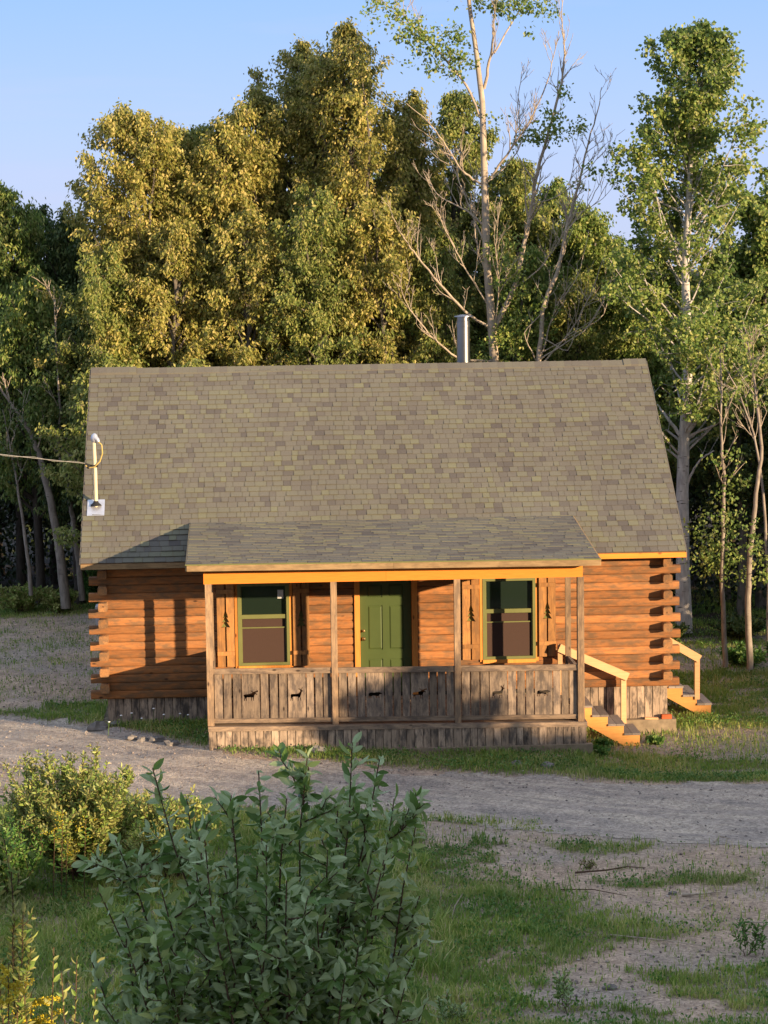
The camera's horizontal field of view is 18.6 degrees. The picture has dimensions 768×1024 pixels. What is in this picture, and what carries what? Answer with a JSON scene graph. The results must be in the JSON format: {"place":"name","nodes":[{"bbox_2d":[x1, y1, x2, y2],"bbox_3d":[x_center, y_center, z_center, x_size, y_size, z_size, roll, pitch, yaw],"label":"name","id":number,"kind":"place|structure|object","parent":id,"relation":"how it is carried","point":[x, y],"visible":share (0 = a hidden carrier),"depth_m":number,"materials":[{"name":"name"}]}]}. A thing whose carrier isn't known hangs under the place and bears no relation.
{"place":"outdoors","nodes":[
{"label":"outdoors","id":0,"kind":"place"},
{"bbox_2d":[76,570,98,603],"bbox_3d":[-6.786,1.644,54.516,0.884,1.104,0.811,-6,8,-40],"label":"bush","id":1,"kind":"object","parent":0,"point":[87,587],"visible":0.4,"depth_m":54.32,"materials":[{"name":"green plant"}]},
{"bbox_2d":[0,799,484,1023],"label":"tall grass","id":2,"kind":"structure","parent":0,"point":[90,921],"depth_m":28.63,"materials":[{"name":"plant"}]},
{"bbox_2d":[0,270,767,1023],"bbox_3d":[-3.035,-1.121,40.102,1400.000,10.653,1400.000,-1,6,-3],"label":"ground","id":3,"kind":"structure","parent":0,"point":[634,960],"depth_m":31.18,"materials":[{"name":"plant"}]},
{"bbox_2d":[0,401,32,595],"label":"leaning tree","id":4,"kind":"object","parent":3,"relation":"on","point":[30,585],"visible":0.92,"depth_m":53.11,"materials":[{"name":"grey plant"}]},
{"bbox_2d":[0,275,33,575],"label":"forest tree","id":5,"kind":"object","parent":3,"relation":"on","point":[3,526],"visible":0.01,"depth_m":60.48,"materials":[{"name":"green plant"}]},
{"bbox_2d":[0,963,34,1023],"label":"goldenrod","id":6,"kind":"object","parent":3,"relation":"on","point":[9,1000],"visible":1,"depth_m":13.54,"materials":[{"name":"plant"}]},
{"bbox_2d":[0,500,35,564],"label":"forest tree","id":7,"kind":"object","parent":3,"relation":"on","point":[8,518],"visible":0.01,"depth_m":61.76,"materials":[{"name":"green plant"}]},
{"bbox_2d":[0,825,38,1023],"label":"willow shoots","id":8,"kind":"object","parent":3,"relation":"on","point":[20,1009],"visible":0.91,"depth_m":13.75,"materials":[{"name":"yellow plant"}]},
{"bbox_2d":[0,583,44,613],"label":"bush","id":9,"kind":"object","parent":3,"relation":"on","point":[20,600],"visible":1,"depth_m":53.51,"materials":[{"name":"green plant"}]},
{"bbox_2d":[0,815,53,895],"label":"green bush","id":10,"kind":"object","parent":3,"relation":"on","point":[19,856],"visible":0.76,"depth_m":29.88,"materials":[{"name":"green plant"}]},
{"bbox_2d":[0,213,55,478],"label":"slender tree","id":11,"kind":"object","parent":3,"relation":"on","point":[4,235],"visible":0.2,"depth_m":55.12,"materials":[{"name":"green plant"}]},
{"bbox_2d":[1,991,62,1023],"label":"goldenrod","id":12,"kind":"object","parent":3,"relation":"on","point":[42,1018],"visible":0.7,"depth_m":13.98,"materials":[{"name":"yellow plant"}]},
{"bbox_2d":[2,197,62,583],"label":"slender tree","id":13,"kind":"object","parent":3,"relation":"on","point":[54,576],"visible":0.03,"depth_m":57.34,"materials":[{"name":"green plant"}]},
{"bbox_2d":[0,372,70,608],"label":"leaning tree","id":14,"kind":"object","parent":3,"relation":"on","point":[65,600],"visible":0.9,"depth_m":52.97,"materials":[{"name":"green plant"}]},
{"bbox_2d":[0,264,83,605],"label":"slender tree","id":15,"kind":"object","parent":3,"relation":"on","point":[16,326],"visible":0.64,"depth_m":53.82,"materials":[{"name":"green plant"}]},
{"bbox_2d":[0,179,90,590],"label":"slender tree","id":16,"kind":"object","parent":3,"relation":"on","point":[17,215],"visible":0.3,"depth_m":55.52,"materials":[{"name":"green plant"}]},
{"bbox_2d":[24,487,71,532],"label":"forest tree","id":17,"kind":"object","parent":3,"relation":"on","point":[44,519],"depth_m":59.46,"materials":[{"name":"green plant"}]},
{"bbox_2d":[42,816,61,896],"bbox_3d":[-4.217,4.462,29.862,0.267,1.106,0.309,5,9,42],"label":"goldenrod","id":18,"kind":"object","parent":3,"relation":"on","point":[55,845],"visible":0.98,"depth_m":29.93,"materials":[{"name":"green plant"}]},
{"bbox_2d":[10,208,96,578],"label":"slender tree","id":19,"kind":"object","parent":3,"relation":"on","point":[68,255],"visible":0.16,"depth_m":55.86,"materials":[{"name":"green plant"}]},
{"bbox_2d":[29,276,84,600],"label":"leaning tree","id":20,"kind":"object","parent":3,"relation":"on","point":[80,583],"visible":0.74,"depth_m":53.16,"materials":[{"name":"green plant"}]},
{"bbox_2d":[47,809,68,896],"bbox_3d":[-4.143,4.386,29.905,0.247,1.239,0.273,4,8,38],"label":"goldenrod","id":21,"kind":"object","parent":3,"relation":"on","point":[61,856],"visible":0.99,"depth_m":29.92,"materials":[{"name":"green plant"}]},
{"bbox_2d":[38,585,78,612],"bbox_3d":[-7.408,2.006,53.498,0.935,0.654,1.096,-1,6,-3],"label":"bush","id":22,"kind":"object","parent":3,"relation":"on","point":[50,598],"visible":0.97,"depth_m":53.36,"materials":[{"name":"green plant"}]},
{"bbox_2d":[13,309,107,605],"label":"slender tree","id":23,"kind":"object","parent":3,"relation":"on","point":[77,330],"visible":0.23,"depth_m":53.60,"materials":[{"name":"green plant"}]},
{"bbox_2d":[58,838,77,899],"bbox_3d":[-4.048,4.571,29.949,0.296,0.853,0.298,-4,7,-27],"label":"goldenrod","id":24,"kind":"object","parent":3,"relation":"on","point":[64,885],"visible":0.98,"depth_m":29.94,"materials":[{"name":"green plant"}]},
{"bbox_2d":[43,947,104,1023],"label":"willow shoots","id":25,"kind":"object","parent":3,"relation":"on","point":[63,995],"visible":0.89,"depth_m":13.87,"materials":[{"name":"yellow plant"}]},
{"bbox_2d":[0,741,151,883],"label":"sunlit bush","id":26,"kind":"object","parent":3,"relation":"on","point":[98,804],"visible":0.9,"depth_m":30.65,"materials":[{"name":"green plant"}]},
{"bbox_2d":[70,813,91,899],"bbox_3d":[-3.824,4.416,29.925,0.304,1.140,0.236,2,7,23],"label":"goldenrod","id":27,"kind":"object","parent":3,"relation":"on","point":[84,832],"visible":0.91,"depth_m":29.94,"materials":[{"name":"green plant"}]},
{"bbox_2d":[30,356,134,549],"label":"young tree","id":28,"kind":"object","parent":3,"relation":"on","point":[77,411],"visible":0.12,"depth_m":50.91,"materials":[{"name":"green plant"}]},
{"bbox_2d":[32,239,151,471],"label":"young tree","id":29,"kind":"object","parent":3,"relation":"on","point":[101,300],"visible":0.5,"depth_m":52.75,"materials":[{"name":"green plant"}]},
{"bbox_2d":[86,721,108,730],"bbox_3d":[-4.910,3.691,40.172,0.398,0.237,0.275,-3,7,-22],"label":"stone","id":30,"kind":"object","parent":3,"relation":"on","point":[98,725],"visible":0.98,"depth_m":40.09,"materials":[{"name":"stone"}]},
{"bbox_2d":[110,720,120,725],"bbox_3d":[-4.596,3.647,40.329,0.220,0.133,0.190,-1,6,-3],"label":"stone","id":31,"kind":"object","parent":3,"relation":"on","point":[114,722],"visible":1,"depth_m":40.28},
{"bbox_2d":[125,735,137,740],"bbox_3d":[-4.245,3.793,39.219,0.194,0.150,0.221,-7,9,-43],"label":"stone","id":32,"kind":"object","parent":3,"relation":"on","point":[130,737],"visible":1,"depth_m":39.15,"materials":[{"name":"stone"}]},
{"bbox_2d":[29,97,246,407],"bbox_3d":[-5.404,-3.712,54.651,5.383,11.791,5.566,4,8,39],"label":"broadleaf tree","id":33,"kind":"object","parent":3,"relation":"on","point":[136,135],"visible":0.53,"depth_m":53.56,"materials":[{"name":"green plant"}]},
{"bbox_2d":[148,735,164,742],"bbox_3d":[-3.784,3.796,39.038,0.288,0.156,0.184,-1,6,-3],"label":"stone","id":34,"kind":"object","parent":3,"relation":"on","point":[157,738],"visible":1,"depth_m":38.99,"materials":[{"name":"stone"}]},
{"bbox_2d":[101,216,226,367],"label":"young tree","id":35,"kind":"object","parent":3,"relation":"on","point":[190,276],"visible":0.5,"depth_m":52.81,"materials":[{"name":"green plant"}]},
{"bbox_2d":[111,784,222,879],"bbox_3d":[-2.805,4.202,30.784,1.365,1.398,1.365,4,8,34],"label":"sunlit bush","id":36,"kind":"object","parent":3,"relation":"on","point":[173,807],"visible":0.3,"depth_m":30.61,"materials":[{"name":"green plant"}]},
{"bbox_2d":[126,120,219,366],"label":"broadleaf tree","id":37,"kind":"object","parent":3,"relation":"on","point":[188,142],"visible":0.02,"depth_m":54.68,"materials":[{"name":"green plant"}]},
{"bbox_2d":[167,358,209,366],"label":"young tree","id":38,"kind":"object","parent":3,"relation":"on","point":[194,362],"visible":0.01,"depth_m":50.94,"materials":[{"name":"green plant"}]},
{"bbox_2d":[105,119,287,365],"bbox_3d":[-4.032,-3.649,55.975,4.746,11.339,5.164,5,9,41],"label":"broadleaf tree","id":39,"kind":"object","parent":3,"relation":"on","point":[195,130],"visible":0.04,"depth_m":55.05,"materials":[{"name":"green plant"}]},
{"bbox_2d":[132,113,308,366],"bbox_3d":[-3.717,-3.535,54.498,3.807,11.365,4.406,5,9,43],"label":"broadleaf tree","id":40,"kind":"object","parent":3,"relation":"on","point":[231,137],"visible":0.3,"depth_m":53.75,"materials":[{"name":"green plant"}]},
{"bbox_2d":[180,204,304,366],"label":"young tree","id":41,"kind":"object","parent":3,"relation":"on","point":[260,263],"visible":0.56,"depth_m":52.44,"materials":[{"name":"green plant"}]},
{"bbox_2d":[161,84,340,365],"bbox_3d":[-3.117,-3.955,55.045,4.588,12.107,4.214,-1,6,-3],"label":"broadleaf tree","id":42,"kind":"object","parent":3,"relation":"on","point":[265,150],"visible":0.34,"depth_m":54.25,"materials":[{"name":"green plant"}]},
{"bbox_2d":[71,731,443,1023],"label":"willow bush","id":43,"kind":"object","parent":3,"relation":"on","point":[333,988],"visible":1,"depth_m":11.04,"materials":[{"name":"green plant"}]},
{"bbox_2d":[311,745,330,753],"bbox_3d":[-1.036,3.869,38.006,0.369,0.190,0.203,-1,6,-3],"label":"stone","id":44,"kind":"object","parent":3,"relation":"on","point":[318,747],"visible":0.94,"depth_m":37.96,"materials":[{"name":"stone"}]},
{"bbox_2d":[243,33,408,358],"bbox_3d":[-2.099,-4.594,55.571,4.864,13.331,4.456,-6,8,-37],"label":"broadleaf tree","id":45,"kind":"object","parent":3,"relation":"on","point":[290,61],"visible":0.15,"depth_m":55.09,"materials":[{"name":"green plant"}]},
{"bbox_2d":[256,182,403,365],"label":"young tree","id":46,"kind":"object","parent":3,"relation":"on","point":[313,272],"visible":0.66,"depth_m":52.11,"materials":[{"name":"green plant"}]},
{"bbox_2d":[269,57,400,362],"bbox_3d":[-1.196,-4.317,55.413,3.928,12.846,3.999,-6,8,-38],"label":"broadleaf tree","id":47,"kind":"object","parent":3,"relation":"on","point":[307,143],"visible":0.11,"depth_m":54.40,"materials":[{"name":"green plant"}]},
{"bbox_2d":[255,16,470,365],"bbox_3d":[-0.524,-4.592,54.476,4.866,13.589,5.035,1,7,14],"label":"broadleaf tree","id":48,"kind":"object","parent":3,"relation":"on","point":[350,46],"visible":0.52,"depth_m":53.52,"materials":[{"name":"green plant"}]},
{"bbox_2d":[359,169,386,205],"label":"forest tree","id":49,"kind":"object","parent":3,"relation":"on","point":[373,176],"visible":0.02,"depth_m":61.19,"materials":[{"name":"green plant"}]},
{"bbox_2d":[79,314,686,753],"bbox_3d":[-0.147,0.174,42.886,10.419,7.405,10.573,-1,6,-3],"label":"log cabin","id":50,"kind":"object","parent":3,"relation":"on","point":[411,556],"visible":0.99,"depth_m":40.76,"materials":[{"name":"stained log wood"},{"name":"asphalt shingle"},{"name":"concrete"}]},
{"bbox_2d":[234,583,292,667],"bbox_3d":[-2.079,1.923,40.526,0.992,1.590,0.150,-1,6,-3],"label":"window","id":51,"kind":"structure","parent":50,"relation":"in","point":[264,636],"depth_m":40.52,"materials":[{"name":"green paint"}]},
{"bbox_2d":[359,580,411,691],"bbox_3d":[0.033,2.144,40.752,0.900,2.005,0.102,-1,6,-3],"label":"door","id":52,"kind":"structure","parent":50,"relation":"in","point":[385,606],"depth_m":40.74,"materials":[{"name":"green paint"}]},
{"bbox_2d":[479,578,538,663],"bbox_3d":[2.171,1.834,40.770,1.023,1.580,0.150,-1,6,-3],"label":"window","id":53,"kind":"structure","parent":50,"relation":"in","point":[510,634],"depth_m":40.77,"materials":[{"name":"green paint"}]},
{"bbox_2d":[645,717,657,719],"bbox_3d":[4.685,3.610,41.029,0.233,0.035,0.080,0,6,4],"label":"wood scrap","id":54,"kind":"object","parent":50,"relation":"on","point":[653,718],"visible":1,"depth_m":40.99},
{"bbox_2d":[661,714,671,718],"bbox_3d":[4.948,3.579,41.064,0.181,0.082,0.095,-1,6,-3],"label":"brick","id":55,"kind":"object","parent":50,"relation":"on","point":[666,716],"visible":1,"depth_m":41.02,"materials":[{"name":"brick"}]},
{"bbox_2d":[0,284,767,622],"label":"undergrowth","id":56,"kind":"object","parent":3,"relation":"on","point":[694,512],"visible":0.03,"depth_m":56.53,"materials":[{"name":"green plant"}]},
{"bbox_2d":[0,613,767,1022],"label":"pebbles","id":57,"kind":"object","parent":3,"relation":"on","point":[452,803],"visible":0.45,"depth_m":35.19,"materials":[{"name":"stone"}]},
{"bbox_2d":[328,192,456,363],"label":"young tree","id":58,"kind":"object","parent":3,"relation":"on","point":[392,262],"visible":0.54,"depth_m":52.44,"materials":[{"name":"green plant"}]},
{"bbox_2d":[363,87,482,363],"bbox_3d":[0.678,-3.935,55.537,4.078,12.147,3.546,-7,9,-43],"label":"broadleaf tree","id":59,"kind":"object","parent":3,"relation":"on","point":[419,187],"visible":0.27,"depth_m":54.89,"materials":[{"name":"green plant"}]},
{"bbox_2d":[376,184,492,333],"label":"forest tree","id":60,"kind":"object","parent":3,"relation":"on","point":[467,244],"visible":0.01,"depth_m":59.92,"materials":[{"name":"green plant"}]},
{"bbox_2d":[382,218,488,362],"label":"young tree","id":61,"kind":"object","parent":3,"relation":"on","point":[447,261],"visible":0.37,"depth_m":52.90,"materials":[{"name":"green plant"}]},
{"bbox_2d":[385,86,502,350],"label":"broadleaf tree","id":62,"kind":"object","parent":3,"relation":"on","point":[456,105],"visible":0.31,"depth_m":56.73,"materials":[{"name":"green plant"}]},
{"bbox_2d":[434,987,468,1023],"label":"willow seedling","id":63,"kind":"object","parent":3,"relation":"on","point":[442,1010],"visible":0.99,"depth_m":24.89,"materials":[{"name":"green plant"}]},
{"bbox_2d":[448,202,493,333],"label":"forest tree","id":64,"kind":"object","parent":3,"relation":"on","point":[481,277],"depth_m":61.06,"materials":[{"name":"green plant"}]},
{"bbox_2d":[355,0,612,361],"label":"half bare tree","id":65,"kind":"object","parent":3,"relation":"on","point":[494,337],"visible":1,"depth_m":51.66,"materials":[{"name":"beige plant"}]},
{"bbox_2d":[461,155,576,361],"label":"broadleaf tree","id":66,"kind":"object","parent":3,"relation":"on","point":[506,184],"visible":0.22,"depth_m":55.23,"materials":[{"name":"green plant"}]},
{"bbox_2d":[473,242,571,362],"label":"young tree","id":67,"kind":"object","parent":3,"relation":"on","point":[530,281],"visible":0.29,"depth_m":52.81,"materials":[{"name":"green plant"}]},
{"bbox_2d":[493,176,580,297],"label":"broadleaf tree","id":68,"kind":"object","parent":3,"relation":"on","point":[556,186],"visible":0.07,"depth_m":56.32,"materials":[{"name":"green plant"}]},
{"bbox_2d":[540,761,553,767],"bbox_3d":[2.595,4.039,37.233,0.186,0.140,0.219,-7,9,-42],"label":"stone","id":69,"kind":"object","parent":3,"relation":"on","point":[547,764],"visible":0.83,"depth_m":37.17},
{"bbox_2d":[549,968,574,1013],"bbox_3d":[1.988,5.188,25.338,0.323,0.472,0.498,-4,7,-26],"label":"willow seedling","id":70,"kind":"object","parent":3,"relation":"on","point":[564,990],"visible":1,"depth_m":25.34,"materials":[{"name":"green plant"}]},
{"bbox_2d":[524,67,624,360],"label":"bare tree","id":71,"kind":"object","parent":3,"relation":"on","point":[539,353],"visible":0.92,"depth_m":51.87,"materials":[{"name":"beige plant"}]},
{"bbox_2d":[532,266,631,360],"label":"young tree","id":72,"kind":"object","parent":3,"relation":"on","point":[583,340],"visible":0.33,"depth_m":53.23,"materials":[{"name":"green plant"}]},
{"bbox_2d":[578,858,598,869],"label":"dry weed","id":73,"kind":"object","parent":3,"relation":"on","point":[589,865],"visible":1,"depth_m":31.10,"materials":[{"name":"green plant"}]},
{"bbox_2d":[561,889,626,895],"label":"fallen branch","id":74,"kind":"object","parent":3,"relation":"on","point":[593,889],"visible":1,"depth_m":30.01,"materials":[{"name":"wood"}]},
{"bbox_2d":[557,643,640,745],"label":"porch stairs","id":75,"kind":"structure","parent":3,"relation":"on","point":[600,719],"depth_m":40.27,"materials":[{"name":"wood"}]},
{"bbox_2d":[593,743,610,755],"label":"leafy weed","id":76,"kind":"object","parent":3,"relation":"on","point":[600,749],"visible":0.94,"depth_m":38.65,"materials":[{"name":"green plant"}]},
{"bbox_2d":[592,736,613,747],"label":"leafy weed","id":77,"kind":"object","parent":3,"relation":"on","point":[600,741],"visible":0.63,"depth_m":39.54,"materials":[{"name":"green plant"}]},
{"bbox_2d":[543,200,667,388],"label":"broadleaf tree","id":78,"kind":"object","parent":3,"relation":"on","point":[599,240],"visible":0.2,"depth_m":54.87,"materials":[{"name":"green plant"}]},
{"bbox_2d":[602,984,617,989],"bbox_3d":[2.506,5.282,26.035,0.180,0.096,0.100,-1,6,-3],"label":"stone","id":79,"kind":"object","parent":3,"relation":"on","point":[610,987],"visible":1,"depth_m":26.00,"materials":[{"name":"stone"}]},
{"bbox_2d":[575,866,645,873],"bbox_3d":[2.998,4.724,30.926,0.955,0.071,0.174,-2,7,-11],"label":"fallen branch","id":80,"kind":"object","parent":3,"relation":"on","point":[605,869],"visible":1,"depth_m":30.89,"materials":[{"name":"wood"}]},
{"bbox_2d":[593,242,695,488],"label":"young tree","id":81,"kind":"object","parent":3,"relation":"on","point":[626,350],"visible":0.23,"depth_m":53.48,"materials":[{"name":"green plant"}]},
{"bbox_2d":[645,733,664,744],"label":"leafy weed","id":82,"kind":"object","parent":3,"relation":"on","point":[652,739],"visible":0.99,"depth_m":40.12,"materials":[{"name":"green plant"}]},
{"bbox_2d":[609,934,717,947],"bbox_3d":[3.310,5.081,27.773,1.342,0.035,0.017,2,7,23],"label":"fallen branch","id":83,"kind":"object","parent":3,"relation":"on","point":[660,939],"visible":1,"depth_m":27.79,"materials":[{"name":"wood"}]},
{"bbox_2d":[581,16,767,633],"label":"aspen tree","id":84,"kind":"object","parent":3,"relation":"on","point":[686,125],"visible":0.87,"depth_m":49.63,"materials":[{"name":"green plant"}]},
{"bbox_2d":[641,298,709,485],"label":"broadleaf tree","id":85,"kind":"object","parent":3,"relation":"on","point":[662,392],"visible":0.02,"depth_m":55.85,"materials":[{"name":"green plant"}]},
{"bbox_2d":[671,622,694,641],"bbox_3d":[5.994,2.600,50.011,1.101,0.599,1.153,3,7,29],"label":"bush","id":86,"kind":"object","parent":3,"relation":"on","point":[683,627],"visible":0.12,"depth_m":49.91,"materials":[{"name":"green plant"}]},
{"bbox_2d":[667,638,711,713],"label":"side stairs","id":87,"kind":"structure","parent":3,"relation":"on","point":[689,698],"depth_m":42.56,"materials":[{"name":"wood"}]},
{"bbox_2d":[665,272,717,515],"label":"forest tree","id":88,"kind":"object","parent":3,"relation":"on","point":[702,468],"visible":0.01,"depth_m":62.06,"materials":[{"name":"green plant"}]},
{"bbox_2d":[682,891,719,896],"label":"fallen branch","id":89,"kind":"object","parent":3,"relation":"on","point":[688,894],"visible":1,"depth_m":29.77,"materials":[{"name":"wood"}]},
{"bbox_2d":[680,257,736,552],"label":"forest tree","id":90,"kind":"object","parent":3,"relation":"on","point":[702,283],"visible":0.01,"depth_m":60.88,"materials":[{"name":"green plant"}]},
{"bbox_2d":[655,245,767,602],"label":"broadleaf tree","id":91,"kind":"object","parent":3,"relation":"on","point":[703,293],"visible":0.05,"depth_m":55.11,"materials":[{"name":"green plant"}]},
{"bbox_2d":[665,181,767,608],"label":"broadleaf tree","id":92,"kind":"object","parent":3,"relation":"on","point":[754,223],"visible":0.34,"depth_m":53.88,"materials":[{"name":"green plant"}]},
{"bbox_2d":[681,340,755,666],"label":"sapling","id":93,"kind":"object","parent":3,"relation":"on","point":[721,543],"visible":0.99,"depth_m":46.56,"materials":[{"name":"green plant"}]},
{"bbox_2d":[671,325,767,619],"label":"broadleaf tree","id":94,"kind":"object","parent":3,"relation":"on","point":[699,476],"visible":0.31,"depth_m":52.51,"materials":[{"name":"green plant"}]},
{"bbox_2d":[701,315,767,655],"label":"tree","id":95,"kind":"object","parent":3,"relation":"on","point":[733,350],"visible":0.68,"depth_m":47.93,"materials":[{"name":"green plant"}]},
{"bbox_2d":[705,612,765,639],"bbox_3d":[7.606,2.482,50.503,1.349,0.591,1.213,-6,8,-37],"label":"bush","id":96,"kind":"object","parent":3,"relation":"on","point":[735,627],"visible":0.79,"depth_m":50.23,"materials":[{"name":"green plant"}]},
{"bbox_2d":[718,311,767,669],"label":"sapling","id":97,"kind":"object","parent":3,"relation":"on","point":[748,625],"visible":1,"depth_m":46.10,"materials":[{"name":"green plant"}]},
{"bbox_2d":[718,641,767,666],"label":"bush","id":98,"kind":"object","parent":3,"relation":"on","point":[737,655],"visible":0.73,"depth_m":47.30,"materials":[{"name":"green plant"}]},
{"bbox_2d":[731,917,767,955],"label":"willow seedling","id":99,"kind":"object","parent":3,"relation":"on","point":[762,937],"visible":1,"depth_m":27.27,"materials":[{"name":"green plant"}]},
{"bbox_2d":[0,587,767,1023],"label":"grass","id":100,"kind":"structure","parent":0,"point":[480,888],"depth_m":31.66,"materials":[{"name":"plant"}]},
{"bbox_2d":[0,716,767,847],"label":"gravel track","id":101,"kind":"structure","parent":0,"point":[723,822],"depth_m":35.87,"materials":[{"name":"gravel"}]},
{"bbox_2d":[136,737,148,741],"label":"stone","id":102,"kind":"object","parent":101,"relation":"on","point":[140,739],"visible":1,"depth_m":39.05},
{"bbox_2d":[164,740,179,745],"bbox_3d":[-3.504,3.836,38.765,0.286,0.136,0.145,-1,6,-3],"label":"stone","id":103,"kind":"object","parent":101,"relation":"on","point":[171,742],"visible":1,"depth_m":38.72,"materials":[{"name":"stone"}]},
{"bbox_2d":[0,0,767,269],"label":"sky","id":104,"kind":"structure","parent":0,"point":[64,63],"materials":[{"name":"blue"}]},
{"bbox_3d":[-6.833,1.633,12.523,0.315,6.433,0.300,-1,6,-3],"label":"utility pole","id":105,"kind":"object","parent":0,"visible":0},
{"bbox_2d":[0,454,84,463],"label":"power line","id":106,"kind":"object","parent":105,"relation":"attached to","point":[40,458],"visible":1,"depth_m":36.67,"materials":[{"name":"rubber"}]}
]}

